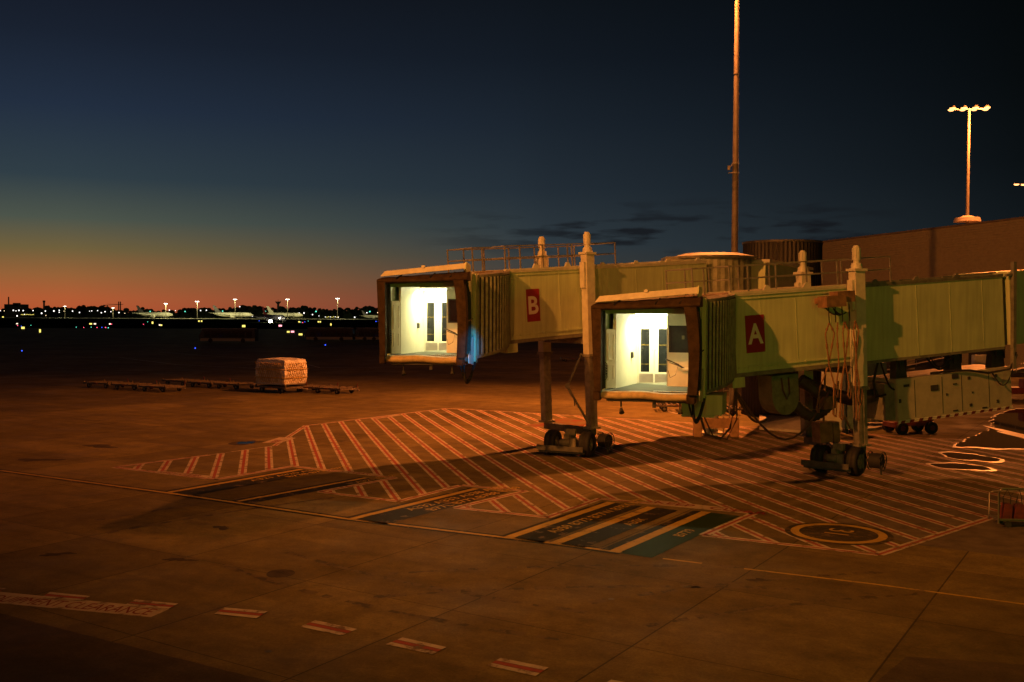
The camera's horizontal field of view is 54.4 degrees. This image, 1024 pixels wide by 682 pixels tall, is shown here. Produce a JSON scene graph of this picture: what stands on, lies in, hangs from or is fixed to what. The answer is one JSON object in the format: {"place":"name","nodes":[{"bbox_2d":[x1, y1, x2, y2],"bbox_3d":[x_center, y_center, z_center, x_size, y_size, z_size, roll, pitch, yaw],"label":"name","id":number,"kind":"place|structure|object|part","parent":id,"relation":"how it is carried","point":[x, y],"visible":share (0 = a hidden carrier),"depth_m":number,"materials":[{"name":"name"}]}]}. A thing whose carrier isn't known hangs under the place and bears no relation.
{"place":"outdoors","nodes":[
{"label":"outdoors","id":0,"kind":"place"},
{"bbox_2d":[4,297,28,316],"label":"factory building","id":1,"kind":"structure","parent":0,"point":[9,309],"depth_m":1539.54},
{"bbox_2d":[0,613,270,681],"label":"asphalt service road","id":2,"kind":"structure","parent":0,"point":[30,651],"depth_m":17.71,"materials":[{"name":"black asphalt"}]},
{"bbox_2d":[0,317,377,319],"bbox_3d":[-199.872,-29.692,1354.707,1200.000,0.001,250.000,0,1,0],"label":"apron","id":3,"kind":"object","parent":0,"point":[179,318],"visible":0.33,"depth_m":1337.25,"materials":[{"name":"concrete"}]},
{"bbox_2d":[134,306,172,317],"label":"aircraft","id":4,"kind":"object","parent":3,"relation":"on","point":[154,314],"visible":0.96,"depth_m":1367.05,"materials":[{"name":"white metal"}]},
{"bbox_2d":[212,305,252,318],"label":"aircraft","id":5,"kind":"object","parent":3,"relation":"on","point":[232,315],"visible":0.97,"depth_m":1368.01,"materials":[{"name":"white metal"}]},
{"bbox_2d":[266,306,302,318],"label":"aircraft","id":6,"kind":"object","parent":3,"relation":"on","point":[270,311],"visible":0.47,"depth_m":1372.58,"materials":[{"name":"white metal"}]},
{"bbox_2d":[359,311,377,318],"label":"aircraft","id":7,"kind":"object","parent":3,"relation":"on","point":[369,316],"visible":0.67,"depth_m":1378.21,"materials":[{"name":"white metal"}]},
{"bbox_2d":[0,317,378,328],"bbox_3d":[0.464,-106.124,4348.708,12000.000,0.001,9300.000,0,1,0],"label":"ground","id":8,"kind":"structure","parent":0,"point":[77,322],"depth_m":655.97,"materials":[{"name":"black asphalt"}]},
{"bbox_2d":[43,300,44,316],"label":"chimney","id":9,"kind":"object","parent":8,"relation":"on","point":[43,308],"visible":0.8,"depth_m":1537.96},
{"bbox_2d":[0,305,377,318],"bbox_3d":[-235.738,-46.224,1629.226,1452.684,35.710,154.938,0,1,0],"label":"treeline","id":10,"kind":"object","parent":8,"relation":"on","point":[254,310],"visible":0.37,"depth_m":1582.01,"materials":[{"name":"black plant"}]},
{"bbox_2d":[247,307,292,321],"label":"aircraft","id":11,"kind":"object","parent":8,"relation":"on","point":[269,318],"visible":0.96,"depth_m":764.60,"materials":[{"name":"white metal"}]},
{"bbox_2d":[0,328,1023,681],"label":"apron","id":12,"kind":"object","parent":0,"point":[856,638],"depth_m":26.94,"materials":[{"name":"concrete"}]},
{"bbox_2d":[18,458,65,460],"bbox_3d":[-19.944,5.025,42.044,2.114,0.001,0.879,0,1,0],"label":"oil stain","id":13,"kind":"object","parent":12,"relation":"on","point":[24,459],"visible":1,"depth_m":42.17,"materials":[{"name":"black liquid"}]},
{"bbox_2d":[39,552,76,555],"bbox_3d":[-11.674,5.485,25.625,0.916,0.001,0.357,0,2,-15],"label":"tyre stain","id":14,"kind":"object","parent":12,"relation":"on","point":[51,554],"visible":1,"depth_m":25.68,"materials":[{"name":"black rubber"}]},
{"bbox_2d":[82,444,116,447],"bbox_3d":[-19.194,4.913,46.489,1.922,0.001,1.016,2,2,44],"label":"oil stain","id":15,"kind":"object","parent":12,"relation":"on","point":[101,446],"visible":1,"depth_m":46.40,"materials":[{"name":"brown liquid"}]},
{"bbox_2d":[83,379,128,388],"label":"pallet dolly","id":16,"kind":"object","parent":12,"relation":"on","point":[104,382],"visible":0.88,"depth_m":83.12,"materials":[{"name":"metal"}]},
{"bbox_2d":[111,380,157,389],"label":"pallet dolly","id":17,"kind":"object","parent":12,"relation":"on","point":[134,385],"visible":0.84,"depth_m":81.22,"materials":[{"name":"red paint"}]},
{"bbox_2d":[138,382,185,391],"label":"pallet dolly","id":18,"kind":"object","parent":12,"relation":"on","point":[161,387],"visible":1,"depth_m":79.37,"materials":[{"name":"red paint"}]},
{"bbox_2d":[162,558,198,560],"bbox_3d":[-8.359,5.513,25.124,0.966,0.001,0.327,0,1,0],"label":"tyre stain","id":19,"kind":"object","parent":12,"relation":"on","point":[177,559],"visible":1,"depth_m":25.11,"materials":[{"name":"black rubber"}]},
{"bbox_2d":[162,377,204,384],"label":"pallet dolly","id":20,"kind":"object","parent":12,"relation":"on","point":[182,380],"visible":0.74,"depth_m":86.46,"materials":[{"name":"red paint"}]},
{"bbox_2d":[187,378,230,387],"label":"pallet dolly","id":21,"kind":"object","parent":12,"relation":"on","point":[208,382],"visible":0.88,"depth_m":84.35,"materials":[{"name":"red paint"}]},
{"bbox_2d":[212,526,228,529],"bbox_3d":[-8.425,5.415,28.894,0.704,0.001,0.406,2,2,42],"label":"tyre stain","id":22,"kind":"object","parent":12,"relation":"on","point":[222,527],"visible":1,"depth_m":28.90,"materials":[{"name":"black rubber"}]},
{"bbox_2d":[199,328,257,342],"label":"apron bus","id":23,"kind":"object","parent":12,"relation":"on","point":[211,335],"visible":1,"depth_m":215.03,"materials":[{"name":"white metal"}]},
{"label":"window","id":24,"kind":"part","parent":23,"relation":"part of","materials":[{"name":"black glass"}]},
{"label":"window","id":25,"kind":"part","parent":23,"relation":"part of","materials":[{"name":"black glass"}]},
{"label":"window","id":26,"kind":"part","parent":23,"relation":"part of","materials":[{"name":"black glass"}]},
{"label":"window","id":27,"kind":"part","parent":23,"relation":"part of","materials":[{"name":"black glass"}]},
{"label":"window","id":28,"kind":"part","parent":23,"relation":"part of","materials":[{"name":"black glass"}]},
{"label":"window","id":29,"kind":"part","parent":23,"relation":"part of","materials":[{"name":"black glass"}]},
{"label":"window","id":30,"kind":"part","parent":23,"relation":"part of","materials":[{"name":"black glass"}]},
{"bbox_2d":[213,380,257,389],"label":"pallet dolly","id":31,"kind":"object","parent":12,"relation":"on","point":[236,385],"visible":0.95,"depth_m":82.56,"materials":[{"name":"red paint"}]},
{"bbox_2d":[228,440,263,444],"bbox_3d":[-12.911,4.902,47.977,1.269,0.001,1.818,1,2,26],"label":"oil stain","id":32,"kind":"object","parent":12,"relation":"on","point":[235,443],"visible":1,"depth_m":48.06,"materials":[{"name":"black liquid"}]},
{"bbox_2d":[0,590,543,672],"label":"clearance dashes","id":33,"kind":"object","parent":12,"relation":"on","point":[428,648],"visible":1,"depth_m":19.55,"materials":[{"name":"white paint"}]},
{"bbox_2d":[266,569,294,577],"bbox_3d":[-5.532,5.559,23.817,0.675,0.001,0.761,0,1,0],"label":"manhole cover","id":34,"kind":"object","parent":12,"relation":"on","point":[279,573],"visible":1,"depth_m":23.80,"materials":[{"name":"grey metal"}]},
{"bbox_2d":[255,382,307,392],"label":"pallet dolly","id":35,"kind":"object","parent":12,"relation":"on","point":[281,388],"visible":0.97,"depth_m":78.87,"materials":[{"name":"red paint"}]},
{"bbox_2d":[255,357,307,384],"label":"cargo pallet","id":36,"kind":"object","parent":35,"relation":"on","point":[281,371],"visible":1,"depth_m":78.53,"materials":[{"name":"plastic"}]},
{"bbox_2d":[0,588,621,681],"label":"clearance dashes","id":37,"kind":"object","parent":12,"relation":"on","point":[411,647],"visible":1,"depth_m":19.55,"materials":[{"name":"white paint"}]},
{"bbox_2d":[297,382,337,391],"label":"pallet dolly","id":38,"kind":"object","parent":12,"relation":"on","point":[309,386],"visible":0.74,"depth_m":79.70,"materials":[{"name":"red paint"}]},
{"bbox_2d":[305,327,354,340],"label":"apron bus","id":39,"kind":"object","parent":12,"relation":"on","point":[317,333],"visible":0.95,"depth_m":232.02,"materials":[{"name":"white metal"}]},
{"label":"window","id":40,"kind":"part","parent":39,"relation":"part of","materials":[{"name":"black glass"}]},
{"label":"window","id":41,"kind":"part","parent":39,"relation":"part of","materials":[{"name":"black glass"}]},
{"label":"window","id":42,"kind":"part","parent":39,"relation":"part of","materials":[{"name":"black glass"}]},
{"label":"window","id":43,"kind":"part","parent":39,"relation":"part of","materials":[{"name":"black glass"}]},
{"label":"window","id":44,"kind":"part","parent":39,"relation":"part of","materials":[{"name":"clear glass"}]},
{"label":"window","id":45,"kind":"part","parent":39,"relation":"part of","materials":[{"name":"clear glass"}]},
{"bbox_2d":[311,384,359,393],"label":"pallet dolly","id":46,"kind":"object","parent":12,"relation":"on","point":[331,388],"visible":1,"depth_m":78.27,"materials":[{"name":"red paint"}]},
{"bbox_2d":[4,352,680,414],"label":"taxiway line","id":47,"kind":"object","parent":12,"relation":"on","point":[247,358],"visible":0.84,"depth_m":117.55,"materials":[{"name":"yellow paint"}]},
{"bbox_2d":[0,469,700,553],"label":"stop bar marking","id":48,"kind":"object","parent":12,"relation":"on","point":[543,534],"visible":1,"depth_m":31.18,"materials":[{"name":"white paint"}]},
{"bbox_2d":[0,415,729,616],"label":"ground markings","id":49,"kind":"object","parent":12,"relation":"on","point":[62,605],"visible":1,"depth_m":21.34,"materials":[{"name":"paint"}]},
{"bbox_2d":[0,416,765,614],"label":"ground lettering","id":50,"kind":"object","parent":49,"relation":"on","point":[669,503],"visible":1,"depth_m":21.46},
{"bbox_2d":[354,328,378,340],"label":"apron bus","id":51,"kind":"object","parent":12,"relation":"on","point":[364,334],"visible":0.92,"depth_m":234.02,"materials":[{"name":"white metal"}]},
{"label":"window","id":52,"kind":"part","parent":51,"relation":"part of","materials":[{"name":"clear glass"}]},
{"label":"window","id":53,"kind":"part","parent":51,"relation":"part of","materials":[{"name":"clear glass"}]},
{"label":"window","id":54,"kind":"part","parent":51,"relation":"part of","materials":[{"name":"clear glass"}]},
{"bbox_2d":[252,466,693,536],"bbox_3d":[-1.519,5.303,34.004,17.249,0.001,6.458,1,2,33],"label":"ground lettering","id":55,"kind":"object","parent":12,"relation":"on","point":[620,506],"visible":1,"depth_m":32.69},
{"bbox_2d":[42,390,929,639],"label":"tyre marks","id":56,"kind":"object","parent":12,"relation":"on","point":[435,619],"visible":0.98,"depth_m":22.89,"materials":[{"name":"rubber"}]},
{"bbox_2d":[0,469,1023,604],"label":"lead in line","id":57,"kind":"object","parent":12,"relation":"on","point":[623,547],"visible":1,"depth_m":30.06,"materials":[{"name":"paint"}]},
{"bbox_2d":[523,418,585,426],"bbox_3d":[3.142,4.721,57.371,3.361,0.001,5.485,1,2,25],"label":"red ground patch","id":58,"kind":"object","parent":12,"relation":"on","point":[570,421],"visible":0.6,"depth_m":57.58,"materials":[{"name":"paint"}]},
{"bbox_2d":[377,232,756,456],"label":"passenger boarding bridge","id":59,"kind":"structure","parent":12,"relation":"on","point":[467,316],"depth_m":43.20,"materials":[{"name":"paint"}]},
{"bbox_2d":[425,300,437,350],"bbox_3d":[-3.413,-0.653,42.307,0.555,2.150,0.070,0,1,8],"label":"door","id":60,"kind":"structure","parent":59,"relation":"in","point":[431,306],"depth_m":42.31,"materials":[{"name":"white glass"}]},
{"bbox_2d":[438,300,446,349],"bbox_3d":[-2.850,-0.648,42.223,0.555,2.150,0.070,0,1,8],"label":"door","id":61,"kind":"structure","parent":59,"relation":"in","point":[442,304],"depth_m":42.24,"materials":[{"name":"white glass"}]},
{"bbox_2d":[448,299,456,322],"bbox_3d":[-2.240,-1.237,40.913,0.764,0.980,0.070,0,1,8],"label":"window","id":62,"kind":"structure","parent":59,"relation":"in","point":[452,309],"depth_m":40.93,"materials":[{"name":"black glass"}]},
{"bbox_2d":[112,408,1023,555],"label":"hatched marking","id":63,"kind":"object","parent":12,"relation":"on","point":[374,472],"visible":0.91,"depth_m":38.87,"materials":[{"name":"white paint"}]},
{"bbox_2d":[656,402,678,411],"bbox_3d":[11.375,4.202,65.027,3.962,0.738,2.196,0,1,4],"label":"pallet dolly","id":64,"kind":"object","parent":12,"relation":"on","point":[662,407],"visible":0.45,"depth_m":64.22,"materials":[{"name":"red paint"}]},
{"bbox_2d":[622,513,737,557],"bbox_3d":[4.930,5.481,28.444,0.930,0.001,6.434,1,2,33],"label":"stop bar marking","id":65,"kind":"object","parent":12,"relation":"on","point":[658,545],"visible":1,"depth_m":27.96,"materials":[{"name":"green paint"}]},
{"bbox_2d":[693,417,738,436],"bbox_3d":[10.495,4.399,51.223,2.300,1.050,0.400,0,1,0],"label":"guard barrier","id":66,"kind":"object","parent":12,"relation":"on","point":[715,423],"visible":0.72,"depth_m":51.11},
{"bbox_2d":[727,0,738,404],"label":"light mast","id":67,"kind":"object","parent":12,"relation":"on","point":[734,231],"visible":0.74,"depth_m":65.54,"materials":[{"name":"metal"}]},
{"bbox_2d":[726,404,741,415],"bbox_3d":[13.334,4.263,63.005,3.962,0.738,2.196,0,1,4],"label":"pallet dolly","id":68,"kind":"object","parent":12,"relation":"on","point":[731,408],"visible":0.28,"depth_m":62.07,"materials":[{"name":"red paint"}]},
{"bbox_2d":[745,578,767,580],"bbox_3d":[5.765,5.618,23.425,0.508,0.001,0.271,0,2,-19],"label":"tyre stain","id":69,"kind":"object","parent":12,"relation":"on","point":[758,579],"visible":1,"depth_m":23.45,"materials":[{"name":"black rubber"}]},
{"bbox_2d":[741,239,822,416],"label":"ribbed round tower","id":70,"kind":"structure","parent":12,"relation":"on","point":[785,250],"depth_m":61.13,"materials":[{"name":"metal"}]},
{"bbox_2d":[751,259,812,288],"bbox_3d":[14.390,-2.531,56.645,3.133,3.660,10.031,1,2,29],"label":"link corridor","id":71,"kind":"object","parent":70,"relation":"attached to","point":[782,269],"visible":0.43,"depth_m":52.82,"materials":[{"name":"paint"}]},
{"bbox_2d":[591,245,1023,475],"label":"passenger boarding bridge","id":72,"kind":"structure","parent":12,"relation":"on","point":[691,350],"depth_m":38.68,"materials":[{"name":"paint"}]},
{"bbox_2d":[638,326,653,382],"bbox_3d":[5.098,0.511,37.789,0.583,2.150,0.070,1,2,17],"label":"door","id":73,"kind":"structure","parent":72,"relation":"in","point":[646,333],"depth_m":37.79,"materials":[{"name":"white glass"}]},
{"bbox_2d":[654,326,666,382],"bbox_3d":[5.669,0.518,37.615,0.583,2.150,0.070,1,2,17],"label":"door","id":74,"kind":"structure","parent":72,"relation":"in","point":[660,336],"depth_m":37.63,"materials":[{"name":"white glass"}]},
{"bbox_2d":[669,326,687,352],"bbox_3d":[6.119,-0.069,36.218,0.802,0.980,0.070,1,2,17],"label":"window","id":75,"kind":"structure","parent":72,"relation":"in","point":[678,340],"depth_m":36.23,"materials":[{"name":"black glass"}]},
{"bbox_2d":[821,371,841,429],"bbox_3d":[16.837,2.770,52.427,0.900,4.300,0.720,0,1,0],"label":"service cabinet","id":76,"kind":"object","parent":12,"relation":"on","point":[830,415],"visible":0.07,"depth_m":52.09,"materials":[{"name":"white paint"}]},
{"bbox_3d":[16.837,2.639,52.073,0.780,3.780,0.018,0,1,0],"label":"cabinet door","id":77,"kind":"part","parent":76,"relation":"part of","materials":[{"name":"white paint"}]},
{"bbox_2d":[785,522,893,544],"bbox_3d":[9.336,5.495,28.476,2.960,0.001,2.960,0,1,0],"label":"stand roundel","id":78,"kind":"object","parent":12,"relation":"on","point":[818,531],"visible":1,"depth_m":28.41,"materials":[{"name":"yellow paint"}]},
{"bbox_2d":[791,523,887,543],"bbox_3d":[9.336,5.490,28.476,2.640,0.002,2.640,0,1,0],"label":"stand roundel","id":79,"kind":"object","parent":78,"relation":"on","point":[881,537],"visible":1,"depth_m":28.40,"materials":[{"name":"paint"}]},
{"bbox_2d":[842,365,852,433],"bbox_3d":[17.928,2.912,52.931,0.600,4.000,0.720,0,1,0],"label":"service cabinet","id":80,"kind":"object","parent":12,"relation":"on","point":[848,411],"visible":0.29,"depth_m":52.62,"materials":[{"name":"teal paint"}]},
{"bbox_3d":[17.929,2.781,52.576,0.480,3.480,0.018,0,1,0],"label":"cabinet door","id":81,"kind":"part","parent":80,"relation":"part of","materials":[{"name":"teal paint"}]},
{"bbox_2d":[882,419,937,434],"bbox_3d":[21.283,4.317,53.338,2.470,1.200,1.460,0,2,-12],"label":"low baggage dolly","id":82,"kind":"object","parent":12,"relation":"on","point":[931,426],"visible":0.73,"depth_m":52.86,"materials":[{"name":"red paint"}]},
{"bbox_2d":[887,356,943,372],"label":"belt loader","id":83,"kind":"object","parent":12,"relation":"on","point":[916,364],"visible":0.1,"depth_m":88.98,"materials":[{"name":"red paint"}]},
{"bbox_2d":[822,217,1023,372],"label":"terminal hall","id":84,"kind":"structure","parent":12,"relation":"on","point":[984,246],"depth_m":116.49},
{"bbox_2d":[915,356,943,369],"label":"door","id":85,"kind":"structure","parent":84,"relation":"in","point":[929,366],"depth_m":117.11,"materials":[{"name":"metal"}]},
{"bbox_2d":[948,105,990,223],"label":"light mast","id":86,"kind":"object","parent":84,"relation":"on","point":[967,218],"visible":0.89,"depth_m":124.27,"materials":[{"name":"metal"}]},
{"bbox_2d":[968,351,985,364],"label":"door","id":87,"kind":"structure","parent":84,"relation":"in","point":[984,352],"depth_m":114.57,"materials":[{"name":"metal"}]},
{"bbox_2d":[835,486,1023,557],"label":"asphalt patch","id":88,"kind":"object","parent":12,"relation":"on","point":[991,537],"visible":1,"depth_m":30.08,"materials":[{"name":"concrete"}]},
{"bbox_2d":[877,657,1023,681],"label":"asphalt patch","id":89,"kind":"object","parent":12,"relation":"on","point":[912,669],"visible":1,"depth_m":17.41,"materials":[{"name":"black asphalt"}]},
{"bbox_2d":[925,462,996,470],"bbox_3d":[18.553,5.201,41.254,2.292,0.001,2.465,0,1,0],"label":"wet patch","id":90,"kind":"object","parent":12,"relation":"on","point":[992,469],"visible":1,"depth_m":41.02,"materials":[{"name":"liquid"}]},
{"bbox_2d":[931,463,990,469],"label":"puddle","id":91,"kind":"object","parent":90,"relation":"on","point":[957,466],"visible":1,"depth_m":41.23,"materials":[{"name":"liquid"}]},
{"bbox_2d":[938,451,1004,462],"bbox_3d":[20.293,5.133,44.101,2.245,0.001,3.574,0,1,0],"label":"wet patch","id":92,"kind":"object","parent":12,"relation":"on","point":[1001,460],"visible":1,"depth_m":43.60,"materials":[{"name":"liquid"}]},
{"bbox_2d":[942,452,999,461],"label":"puddle","id":93,"kind":"object","parent":92,"relation":"on","point":[963,456],"visible":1,"depth_m":43.91,"materials":[{"name":"liquid"}]},
{"bbox_2d":[953,408,1023,449],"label":"wet patch","id":94,"kind":"object","parent":12,"relation":"on","point":[954,446],"visible":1,"depth_m":47.30,"materials":[{"name":"liquid"}]},
{"bbox_2d":[956,409,1023,447],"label":"puddle","id":95,"kind":"object","parent":94,"relation":"on","point":[1011,420],"visible":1,"depth_m":52.11,"materials":[{"name":"liquid"}]},
{"bbox_2d":[983,425,1023,437],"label":"puddle island","id":96,"kind":"structure","parent":95,"relation":"on","point":[1016,434],"depth_m":53.45,"materials":[{"name":"concrete"}]},
{"bbox_2d":[988,488,1023,527],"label":"equipment trolley","id":97,"kind":"object","parent":12,"relation":"on","point":[1007,512],"visible":1,"depth_m":29.34,"materials":[{"name":"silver metal"}]},
{"bbox_2d":[0,0,1023,312],"label":"sky","id":98,"kind":"structure","parent":0,"point":[154,153],"materials":[{"name":"blue"}]},
{"bbox_2d":[560,357,583,361],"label":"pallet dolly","id":99,"kind":"object","parent":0,"point":[564,359],"visible":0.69,"depth_m":134.04,"materials":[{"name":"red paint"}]},
{"bbox_2d":[759,415,882,432],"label":"pavement","id":100,"kind":"structure","parent":0,"point":[783,423],"depth_m":56.06,"materials":[{"name":"concrete"}]},
{"bbox_2d":[867,418,883,421],"bbox_3d":[19.993,3.580,56.449,2.800,2.500,0.720,0,1,0],"label":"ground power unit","id":101,"kind":"object","parent":100,"relation":"on","point":[871,420],"visible":0.01,"depth_m":56.13,"materials":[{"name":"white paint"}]},
{"bbox_2d":[867,362,886,375],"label":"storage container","id":102,"kind":"object","parent":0,"point":[871,369],"visible":0.15,"depth_m":76.06,"materials":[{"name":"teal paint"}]},
{"bbox_2d":[867,364,885,375],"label":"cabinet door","id":103,"kind":"structure","parent":102,"relation":"in","point":[869,366],"depth_m":76.06,"materials":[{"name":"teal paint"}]},
{"bbox_2d":[971,355,985,364],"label":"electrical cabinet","id":104,"kind":"object","parent":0,"point":[978,359],"visible":0.19,"depth_m":95.06,"materials":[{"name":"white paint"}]},
{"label":"cabinet door","id":105,"kind":"part","parent":104,"relation":"part of","materials":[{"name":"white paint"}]},
{"bbox_2d":[1011,363,1023,393],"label":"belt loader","id":106,"kind":"object","parent":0,"point":[1019,389],"visible":0.16,"depth_m":74.55,"materials":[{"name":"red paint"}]}
]}

